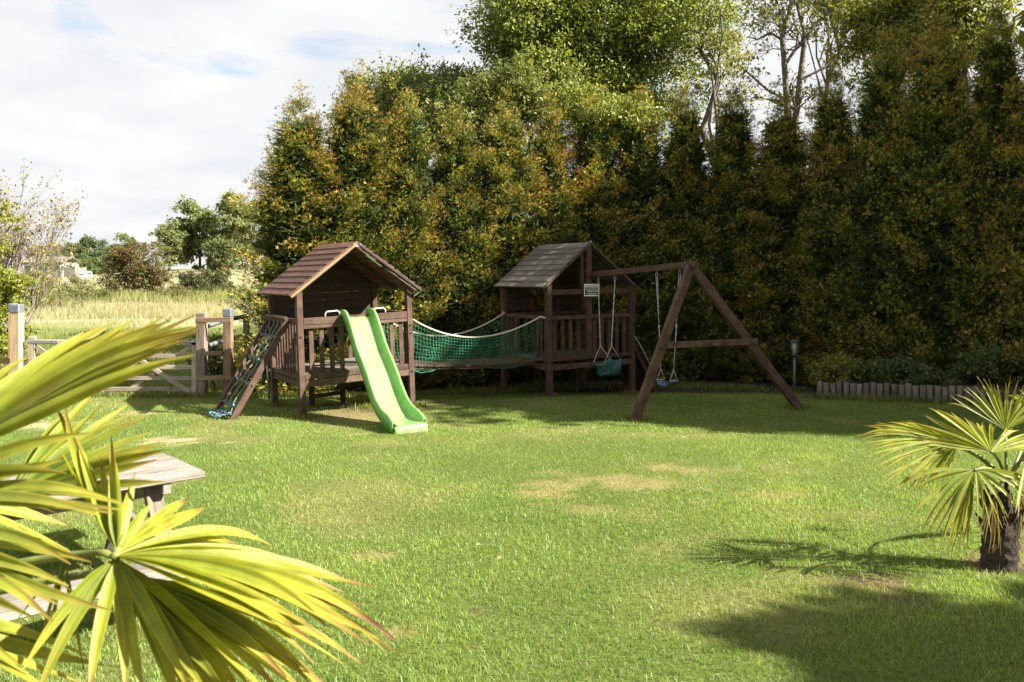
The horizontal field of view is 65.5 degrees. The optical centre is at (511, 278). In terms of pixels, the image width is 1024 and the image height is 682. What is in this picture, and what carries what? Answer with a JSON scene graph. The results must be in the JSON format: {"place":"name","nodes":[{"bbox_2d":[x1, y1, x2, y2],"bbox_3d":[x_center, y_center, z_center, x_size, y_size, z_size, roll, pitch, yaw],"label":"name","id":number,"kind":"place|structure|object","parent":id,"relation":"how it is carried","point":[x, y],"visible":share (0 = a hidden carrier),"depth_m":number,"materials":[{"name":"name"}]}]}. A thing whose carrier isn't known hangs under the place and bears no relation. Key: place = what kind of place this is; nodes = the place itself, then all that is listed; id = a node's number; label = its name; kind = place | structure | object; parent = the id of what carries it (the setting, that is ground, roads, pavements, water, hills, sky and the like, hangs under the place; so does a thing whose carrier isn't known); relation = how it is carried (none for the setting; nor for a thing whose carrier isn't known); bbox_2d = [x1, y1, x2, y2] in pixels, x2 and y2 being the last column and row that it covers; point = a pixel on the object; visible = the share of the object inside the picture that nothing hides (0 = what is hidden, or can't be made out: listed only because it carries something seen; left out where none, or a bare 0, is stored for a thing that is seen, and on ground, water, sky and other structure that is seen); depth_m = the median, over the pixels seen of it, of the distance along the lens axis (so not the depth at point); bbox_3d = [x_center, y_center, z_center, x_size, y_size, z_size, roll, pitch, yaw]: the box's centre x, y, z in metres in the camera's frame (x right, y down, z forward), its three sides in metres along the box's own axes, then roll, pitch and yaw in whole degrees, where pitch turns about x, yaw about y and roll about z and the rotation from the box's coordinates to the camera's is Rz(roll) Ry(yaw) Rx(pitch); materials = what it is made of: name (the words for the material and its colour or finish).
{"place":"outdoors","nodes":[
{"label":"outdoors","id":0,"kind":"place"},
{"bbox_2d":[0,280,290,392],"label":"field grass","id":1,"kind":"structure","parent":0,"point":[127,297],"depth_m":39.00,"materials":[{"name":"beige plant"}]},
{"bbox_2d":[0,268,1023,681],"bbox_3d":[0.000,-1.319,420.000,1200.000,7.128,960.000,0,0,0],"label":"ground","id":2,"kind":"structure","parent":0,"point":[618,480],"depth_m":5.92,"materials":[{"name":"green plant"}]},
{"bbox_2d":[0,358,9,379],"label":"fence","id":3,"kind":"object","parent":2,"relation":"on","point":[4,360],"visible":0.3,"depth_m":14.40,"materials":[{"name":"beige wood"}]},
{"bbox_2d":[8,303,17,374],"bbox_3d":[-9.768,1.509,15.600,0.148,2.037,0.148,0,0,0],"label":"gate post","id":4,"kind":"object","parent":2,"relation":"on","point":[9,332],"visible":0.25,"depth_m":15.54,"materials":[{"name":"beige wood"}]},
{"bbox_2d":[9,304,24,372],"bbox_3d":[-8.949,1.460,14.400,0.183,1.974,0.183,0,0,0],"label":"gate post","id":5,"kind":"object","parent":2,"relation":"on","point":[16,311],"visible":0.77,"depth_m":14.32,"materials":[{"name":"beige wood"}]},
{"bbox_2d":[0,199,33,258],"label":"leafy bush","id":6,"kind":"object","parent":2,"relation":"on","point":[8,217],"visible":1,"depth_m":17.73,"materials":[{"name":"green plant"}]},
{"bbox_2d":[0,263,40,376],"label":"leafy bush","id":7,"kind":"object","parent":2,"relation":"on","point":[11,283],"visible":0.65,"depth_m":16.39,"materials":[{"name":"green plant"}]},
{"bbox_2d":[0,158,84,337],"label":"twiggy tree","id":8,"kind":"object","parent":2,"relation":"on","point":[19,247],"visible":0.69,"depth_m":20.94,"materials":[{"name":"beige plant"}]},
{"bbox_2d":[23,241,62,264],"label":"tree","id":9,"kind":"object","parent":2,"relation":"on","point":[38,248],"visible":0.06,"depth_m":172.42,"materials":[{"name":"green plant"}]},
{"bbox_2d":[16,270,73,313],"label":"scrub bush","id":10,"kind":"object","parent":2,"relation":"on","point":[49,297],"visible":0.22,"depth_m":40.06,"materials":[{"name":"green plant"}]},
{"bbox_2d":[23,256,85,276],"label":"building","id":11,"kind":"structure","parent":2,"relation":"on","point":[72,271],"depth_m":125.90,"materials":[{"name":"white"}]},
{"bbox_2d":[24,265,31,270],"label":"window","id":12,"kind":"structure","parent":11,"relation":"in","point":[27,268],"depth_m":125.43,"materials":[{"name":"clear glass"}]},
{"bbox_2d":[24,254,103,304],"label":"scrub bush","id":13,"kind":"object","parent":2,"relation":"on","point":[74,281],"visible":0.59,"depth_m":43.96,"materials":[{"name":"green plant"}]},
{"bbox_2d":[53,241,91,258],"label":"tree","id":14,"kind":"object","parent":2,"relation":"on","point":[80,250],"visible":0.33,"depth_m":168.95,"materials":[{"name":"green plant"}]},
{"bbox_2d":[54,284,121,300],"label":"scrub bush","id":15,"kind":"object","parent":2,"relation":"on","point":[89,293],"visible":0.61,"depth_m":49.71,"materials":[{"name":"green plant"}]},
{"bbox_2d":[86,271,91,276],"bbox_3d":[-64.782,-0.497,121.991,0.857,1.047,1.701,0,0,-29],"label":"caravan","id":16,"kind":"object","parent":2,"relation":"on","point":[88,273],"visible":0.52,"depth_m":121.25,"materials":[{"name":"white metal"}]},
{"bbox_2d":[79,256,105,274],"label":"tree","id":17,"kind":"object","parent":2,"relation":"on","point":[91,264],"visible":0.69,"depth_m":138.80,"materials":[{"name":"green plant"}]},
{"bbox_2d":[75,234,110,259],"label":"tree","id":18,"kind":"object","parent":2,"relation":"on","point":[87,241],"visible":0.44,"depth_m":163.64,"materials":[{"name":"green plant"}]},
{"bbox_2d":[0,453,228,620],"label":"picnic table","id":19,"kind":"object","parent":2,"relation":"on","point":[168,469],"visible":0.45,"depth_m":4.81,"materials":[{"name":"brown wood"}]},
{"bbox_2d":[103,232,141,270],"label":"tree","id":20,"kind":"object","parent":2,"relation":"on","point":[123,236],"visible":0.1,"depth_m":149.02,"materials":[{"name":"green plant"}]},
{"bbox_2d":[90,238,177,296],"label":"hawthorn bush","id":21,"kind":"object","parent":2,"relation":"on","point":[138,274],"visible":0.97,"depth_m":54.31,"materials":[{"name":"green plant"}]},
{"bbox_2d":[148,218,189,270],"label":"tree","id":22,"kind":"object","parent":2,"relation":"on","point":[173,239],"visible":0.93,"depth_m":117.27,"materials":[{"name":"green plant"}]},
{"bbox_2d":[149,284,203,297],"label":"scrub bush","id":23,"kind":"object","parent":2,"relation":"on","point":[173,289],"visible":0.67,"depth_m":53.67,"materials":[{"name":"green plant"}]},
{"bbox_2d":[159,194,220,269],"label":"tree","id":24,"kind":"object","parent":2,"relation":"on","point":[197,221],"visible":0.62,"depth_m":122.82,"materials":[{"name":"green plant"}]},
{"bbox_2d":[0,315,401,681],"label":"fan palm","id":25,"kind":"object","parent":2,"relation":"on","point":[193,632],"visible":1,"depth_m":1.53,"materials":[{"name":"green plant"}]},
{"bbox_2d":[196,313,207,396],"bbox_3d":[-5.615,1.543,14.420,0.165,1.830,0.165,0,0,0],"label":"gate post","id":26,"kind":"object","parent":2,"relation":"on","point":[201,348],"visible":0.58,"depth_m":14.34,"materials":[{"name":"brown wood"}]},
{"bbox_2d":[26,337,195,393],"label":"field gate","id":27,"kind":"structure","parent":26,"relation":"attached to","point":[33,346],"depth_m":14.44,"materials":[{"name":"brown wood"}]},
{"bbox_2d":[195,317,231,379],"bbox_3d":[-5.375,1.274,14.350,0.649,1.132,0.040,0,0,0],"label":"fence","id":28,"kind":"object","parent":26,"relation":"attached to","point":[215,319],"visible":0.97,"depth_m":14.33,"materials":[{"name":"beige wood"}]},
{"bbox_2d":[173,266,234,292],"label":"field shrub","id":29,"kind":"object","parent":2,"relation":"on","point":[205,279],"visible":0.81,"depth_m":59.47,"materials":[{"name":"green plant"}]},
{"bbox_2d":[185,333,236,390],"bbox_3d":[-5.793,1.709,15.592,1.052,1.437,0.898,0,0,43],"label":"leafy bush","id":30,"kind":"object","parent":2,"relation":"on","point":[214,365],"visible":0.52,"depth_m":15.47,"materials":[{"name":"green plant"}]},
{"bbox_2d":[200,237,244,270],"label":"tree","id":31,"kind":"object","parent":2,"relation":"on","point":[216,257],"visible":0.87,"depth_m":110.55,"materials":[{"name":"green plant"}]},
{"bbox_2d":[199,188,257,269],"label":"tree","id":32,"kind":"object","parent":2,"relation":"on","point":[232,221],"visible":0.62,"depth_m":118.12,"materials":[{"name":"green plant"}]},
{"bbox_2d":[223,308,233,395],"bbox_3d":[-5.166,1.508,14.500,0.163,1.908,0.163,0,0,0],"label":"fence post","id":33,"kind":"object","parent":2,"relation":"on","point":[228,347],"visible":0.77,"depth_m":14.43,"materials":[{"name":"beige wood"}]},
{"bbox_2d":[208,313,252,386],"bbox_3d":[-5.463,1.568,15.368,0.181,1.702,1.695,0,0,10],"label":"fence","id":34,"kind":"object","parent":2,"relation":"on","point":[219,341],"visible":0.37,"depth_m":15.67,"materials":[{"name":"wood"}]},
{"bbox_2d":[222,197,265,269],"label":"tree","id":35,"kind":"object","parent":2,"relation":"on","point":[252,239],"visible":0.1,"depth_m":120.47,"materials":[{"name":"green plant"}]},
{"bbox_2d":[263,348,270,399],"bbox_3d":[-4.182,1.639,13.600,0.125,0.878,0.060,0,0,0],"label":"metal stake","id":36,"kind":"object","parent":2,"relation":"on","point":[267,372],"visible":0.75,"depth_m":13.58,"materials":[{"name":"grey metal"}]},
{"bbox_2d":[215,80,378,393],"bbox_3d":[-4.202,-0.746,15.851,3.353,6.378,3.206,0,0,0],"label":"conifer tree","id":37,"kind":"object","parent":2,"relation":"on","point":[294,179],"visible":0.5,"depth_m":15.35,"materials":[{"name":"green plant"}]},
{"bbox_2d":[257,241,421,417],"bbox_3d":[-2.806,0.848,13.031,2.197,2.844,1.688,-3,1,-34],"label":"playhouse","id":38,"kind":"object","parent":2,"relation":"on","point":[319,268],"visible":0.82,"depth_m":12.91,"materials":[{"name":"brown wood"}]},
{"bbox_2d":[207,314,289,420],"bbox_3d":[-4.130,1.426,12.350,1.131,1.675,0.966,0,0,-34],"label":"rope ladder","id":39,"kind":"object","parent":38,"relation":"attached to","point":[256,375],"visible":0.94,"depth_m":12.27,"materials":[{"name":"brown wood"}]},
{"bbox_2d":[339,308,427,433],"bbox_3d":[-1.914,1.317,11.633,0.529,1.692,2.224,0,0,-31],"label":"slide","id":40,"kind":"object","parent":38,"relation":"attached to","point":[391,403],"visible":0.97,"depth_m":11.64,"materials":[{"name":"green plastic"}]},
{"bbox_2d":[283,57,431,393],"bbox_3d":[-3.154,-0.976,16.058,3.085,6.888,3.110,0,0,43],"label":"conifer tree","id":41,"kind":"object","parent":2,"relation":"on","point":[354,135],"visible":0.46,"depth_m":15.64,"materials":[{"name":"green plant"}]},
{"bbox_2d":[319,92,435,160],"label":"broadleaf tree","id":42,"kind":"object","parent":2,"relation":"on","point":[329,116],"visible":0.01,"depth_m":25.65,"materials":[{"name":"green plant"}]},
{"bbox_2d":[323,43,484,171],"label":"broadleaf tree","id":43,"kind":"object","parent":2,"relation":"on","point":[386,93],"visible":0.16,"depth_m":21.99,"materials":[{"name":"green plant"}]},
{"bbox_2d":[361,73,461,390],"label":"conifer tree","id":44,"kind":"object","parent":2,"relation":"on","point":[410,137],"visible":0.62,"depth_m":15.98,"materials":[{"name":"green plant"}]},
{"bbox_2d":[389,52,535,173],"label":"broadleaf tree","id":45,"kind":"object","parent":2,"relation":"on","point":[438,95],"visible":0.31,"depth_m":20.21,"materials":[{"name":"green plant"}]},
{"bbox_2d":[408,99,521,389],"bbox_3d":[-1.188,-0.671,16.805,2.825,6.277,2.791,0,0,38],"label":"conifer tree","id":46,"kind":"object","parent":2,"relation":"on","point":[457,166],"visible":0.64,"depth_m":16.34,"materials":[{"name":"green plant"}]},
{"bbox_2d":[441,51,560,155],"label":"broadleaf tree","id":47,"kind":"object","parent":2,"relation":"on","point":[528,95],"visible":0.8,"depth_m":17.72,"materials":[{"name":"green plant"}]},
{"bbox_2d":[453,84,567,385],"bbox_3d":[-0.148,-0.872,17.300,3.045,6.656,2.911,0,0,-10],"label":"conifer tree","id":48,"kind":"object","parent":2,"relation":"on","point":[509,160],"visible":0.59,"depth_m":16.82,"materials":[{"name":"green plant"}]},
{"bbox_2d":[41,399,1020,651],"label":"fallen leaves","id":49,"kind":"object","parent":2,"relation":"on","point":[561,473],"visible":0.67,"depth_m":8.22,"materials":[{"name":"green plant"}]},
{"bbox_2d":[441,0,641,130],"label":"broadleaf tree","id":50,"kind":"object","parent":2,"relation":"on","point":[540,35],"visible":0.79,"depth_m":20.64,"materials":[{"name":"green plant"}]},
{"bbox_2d":[511,80,600,380],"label":"conifer tree","id":51,"kind":"object","parent":2,"relation":"on","point":[550,132],"visible":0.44,"depth_m":17.43,"materials":[{"name":"green plant"}]},
{"bbox_2d":[493,241,636,397],"bbox_3d":[1.011,0.878,15.321,2.171,3.126,1.770,-1,0,-31],"label":"playhouse","id":52,"kind":"object","parent":2,"relation":"on","point":[555,270],"visible":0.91,"depth_m":15.10,"materials":[{"name":"brown wood"}]},
{"bbox_2d":[384,311,545,372],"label":"rope bridge","id":53,"kind":"structure","parent":52,"relation":"attached to","point":[505,361],"depth_m":14.08,"materials":[{"name":"green fabric"}]},
{"bbox_2d":[584,284,597,295],"bbox_3d":[1.457,0.219,14.529,0.290,0.222,0.014,0,0,-11],"label":"notice sign","id":54,"kind":"object","parent":52,"relation":"attached to","point":[590,289],"visible":0.99,"depth_m":14.52,"materials":[{"name":"white"}]},
{"bbox_2d":[554,84,648,378],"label":"conifer tree","id":55,"kind":"object","parent":2,"relation":"on","point":[596,166],"visible":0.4,"depth_m":17.66,"materials":[{"name":"green plant"}]},
{"bbox_2d":[545,75,673,156],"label":"broadleaf tree","id":56,"kind":"object","parent":2,"relation":"on","point":[614,104],"visible":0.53,"depth_m":18.21,"materials":[{"name":"green plant"}]},
{"bbox_2d":[604,330,657,390],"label":"climbing ramp","id":57,"kind":"structure","parent":2,"relation":"on","point":[641,369],"depth_m":15.80,"materials":[{"name":"brown wood"}]},
{"bbox_2d":[594,81,702,379],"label":"conifer tree","id":58,"kind":"object","parent":2,"relation":"on","point":[641,172],"visible":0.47,"depth_m":17.69,"materials":[{"name":"green plant"}]},
{"bbox_2d":[548,0,762,152],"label":"broadleaf tree","id":59,"kind":"object","parent":2,"relation":"on","point":[645,26],"visible":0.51,"depth_m":21.39,"materials":[{"name":"green plant"}]},
{"bbox_2d":[636,75,738,379],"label":"conifer tree","id":60,"kind":"object","parent":2,"relation":"on","point":[690,158],"visible":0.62,"depth_m":17.67,"materials":[{"name":"green plant"}]},
{"bbox_2d":[589,261,803,421],"bbox_3d":[3.106,1.019,13.099,3.376,2.566,3.084,0,0,0],"label":"swing frame","id":61,"kind":"object","parent":2,"relation":"on","point":[746,339],"visible":0.8,"depth_m":12.28,"materials":[{"name":"brown wood"}]},
{"bbox_2d":[592,276,621,375],"bbox_3d":[1.692,0.837,14.204,0.473,1.794,0.536,0,0,30],"label":"baby swing","id":62,"kind":"object","parent":61,"relation":"hanging from","point":[610,367],"visible":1,"depth_m":14.16,"materials":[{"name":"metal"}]},
{"bbox_2d":[655,269,680,386],"bbox_3d":[2.475,0.792,12.709,0.205,1.890,0.638,0,0,-15],"label":"flat swing","id":63,"kind":"object","parent":61,"relation":"hanging from","point":[662,382],"visible":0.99,"depth_m":12.78,"materials":[{"name":"metal"}]},
{"bbox_2d":[664,0,769,187],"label":"broadleaf tree","id":64,"kind":"object","parent":2,"relation":"on","point":[727,39],"visible":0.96,"depth_m":20.62,"materials":[{"name":"green plant"}]},
{"bbox_2d":[678,67,791,383],"bbox_3d":[4.951,-1.111,17.799,2.792,7.155,2.670,0,0,23],"label":"conifer tree","id":65,"kind":"object","parent":2,"relation":"on","point":[733,143],"visible":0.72,"depth_m":17.32,"materials":[{"name":"green plant"}]},
{"bbox_2d":[695,0,866,134],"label":"bare tree","id":66,"kind":"object","parent":2,"relation":"on","point":[804,35],"visible":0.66,"depth_m":25.93,"materials":[{"name":"green plant"}]},
{"bbox_2d":[719,76,847,383],"bbox_3d":[5.907,-0.941,17.400,2.922,6.811,2.930,0,0,-25],"label":"conifer tree","id":67,"kind":"object","parent":2,"relation":"on","point":[783,141],"visible":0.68,"depth_m":16.89,"materials":[{"name":"green plant"}]},
{"bbox_2d":[790,339,798,388],"bbox_3d":[5.587,1.768,15.758,0.190,1.116,0.190,0,0,0],"label":"garden lantern","id":68,"kind":"object","parent":2,"relation":"on","point":[794,354],"visible":0.96,"depth_m":15.73,"materials":[{"name":"grey metal"}]},
{"bbox_2d":[782,0,850,98],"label":"broadleaf tree","id":69,"kind":"object","parent":2,"relation":"on","point":[828,47],"visible":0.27,"depth_m":27.03,"materials":[{"name":"green plant"}]},
{"bbox_2d":[781,51,883,385],"bbox_3d":[6.799,-1.176,16.899,2.386,7.321,2.495,0,0,18],"label":"conifer tree","id":70,"kind":"object","parent":2,"relation":"on","point":[826,138],"visible":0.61,"depth_m":16.54,"materials":[{"name":"green plant"}]},
{"bbox_2d":[819,0,932,98],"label":"broadleaf tree","id":71,"kind":"object","parent":2,"relation":"on","point":[861,16],"visible":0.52,"depth_m":23.70,"materials":[{"name":"green plant"}]},
{"bbox_2d":[814,22,955,380],"bbox_3d":[7.633,-1.374,16.280,2.807,7.750,2.841,0,0,-29],"label":"conifer tree","id":72,"kind":"object","parent":2,"relation":"on","point":[883,87],"visible":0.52,"depth_m":15.91,"materials":[{"name":"green plant"}]},
{"bbox_2d":[815,379,1023,397],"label":"bed soil","id":73,"kind":"structure","parent":2,"relation":"on","point":[1001,387],"depth_m":13.88,"materials":[{"name":"brown soil"}]},
{"bbox_2d":[802,351,861,391],"bbox_3d":[5.951,1.853,14.634,1.168,1.032,0.783,0,0,0],"label":"shrub","id":74,"kind":"object","parent":73,"relation":"on","point":[829,369],"visible":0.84,"depth_m":14.53,"materials":[{"name":"green plant"}]},
{"bbox_2d":[846,354,897,382],"bbox_3d":[6.548,1.879,14.533,0.924,0.972,0.836,0,0,-18],"label":"shrub","id":75,"kind":"object","parent":73,"relation":"on","point":[874,369],"visible":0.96,"depth_m":14.42,"materials":[{"name":"green plant"}]},
{"bbox_2d":[887,351,943,392],"bbox_3d":[7.268,1.855,14.465,0.903,1.004,1.038,0,0,-39],"label":"shrub","id":76,"kind":"object","parent":73,"relation":"on","point":[900,364],"visible":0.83,"depth_m":14.37,"materials":[{"name":"green plant"}]},
{"bbox_2d":[916,369,973,393],"bbox_3d":[7.708,1.967,14.229,0.865,0.725,0.880,0,0,41],"label":"shrub","id":77,"kind":"object","parent":73,"relation":"on","point":[947,380],"visible":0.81,"depth_m":14.03,"materials":[{"name":"green plant"}]},
{"bbox_2d":[949,341,1015,397],"bbox_3d":[8.176,1.702,13.835,1.067,1.214,0.821,0,0,0],"label":"shrub","id":78,"kind":"object","parent":73,"relation":"on","point":[979,366],"visible":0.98,"depth_m":13.74,"materials":[{"name":"green plant"}]},
{"bbox_2d":[817,381,1023,407],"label":"log edging","id":79,"kind":"object","parent":2,"relation":"on","point":[907,390],"visible":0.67,"depth_m":13.65,"materials":[{"name":"grey wood"}]},
{"bbox_2d":[868,0,984,86],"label":"broadleaf tree","id":80,"kind":"object","parent":2,"relation":"on","point":[897,4],"visible":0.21,"depth_m":22.79,"materials":[{"name":"green plant"}]},
{"bbox_2d":[855,0,1015,381],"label":"conifer tree","id":81,"kind":"object","parent":2,"relation":"on","point":[933,109],"visible":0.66,"depth_m":15.15,"materials":[{"name":"green plant"}]},
{"bbox_2d":[858,378,1023,575],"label":"fan palm","id":82,"kind":"object","parent":2,"relation":"on","point":[1001,528],"visible":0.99,"depth_m":5.07,"materials":[{"name":"green plant"}]},
{"bbox_2d":[878,0,1023,88],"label":"broadleaf tree","id":83,"kind":"object","parent":2,"relation":"on","point":[969,15],"visible":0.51,"depth_m":21.47,"materials":[{"name":"green plant"}]},
{"bbox_2d":[929,0,1023,396],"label":"conifer tree","id":84,"kind":"object","parent":2,"relation":"on","point":[990,94],"visible":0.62,"depth_m":14.51,"materials":[{"name":"green plant"}]},
{"bbox_2d":[974,44,1023,385],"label":"conifer tree","id":85,"kind":"object","parent":2,"relation":"on","point":[1019,160],"visible":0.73,"depth_m":14.02,"materials":[{"name":"green plant"}]},
{"bbox_2d":[1002,3,1023,99],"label":"broadleaf tree","id":86,"kind":"object","parent":2,"relation":"on","point":[1021,20],"visible":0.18,"depth_m":17.17,"materials":[{"name":"green plant"}]},
{"bbox_2d":[0,0,1023,273],"label":"sky","id":87,"kind":"structure","parent":0,"point":[139,106],"materials":[{"name":"white"}]},
{"bbox_2d":[91,378,1013,423],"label":"long grass","id":88,"kind":"structure","parent":0,"point":[367,405],"depth_m":14.50,"materials":[{"name":"green plant"}]}
]}

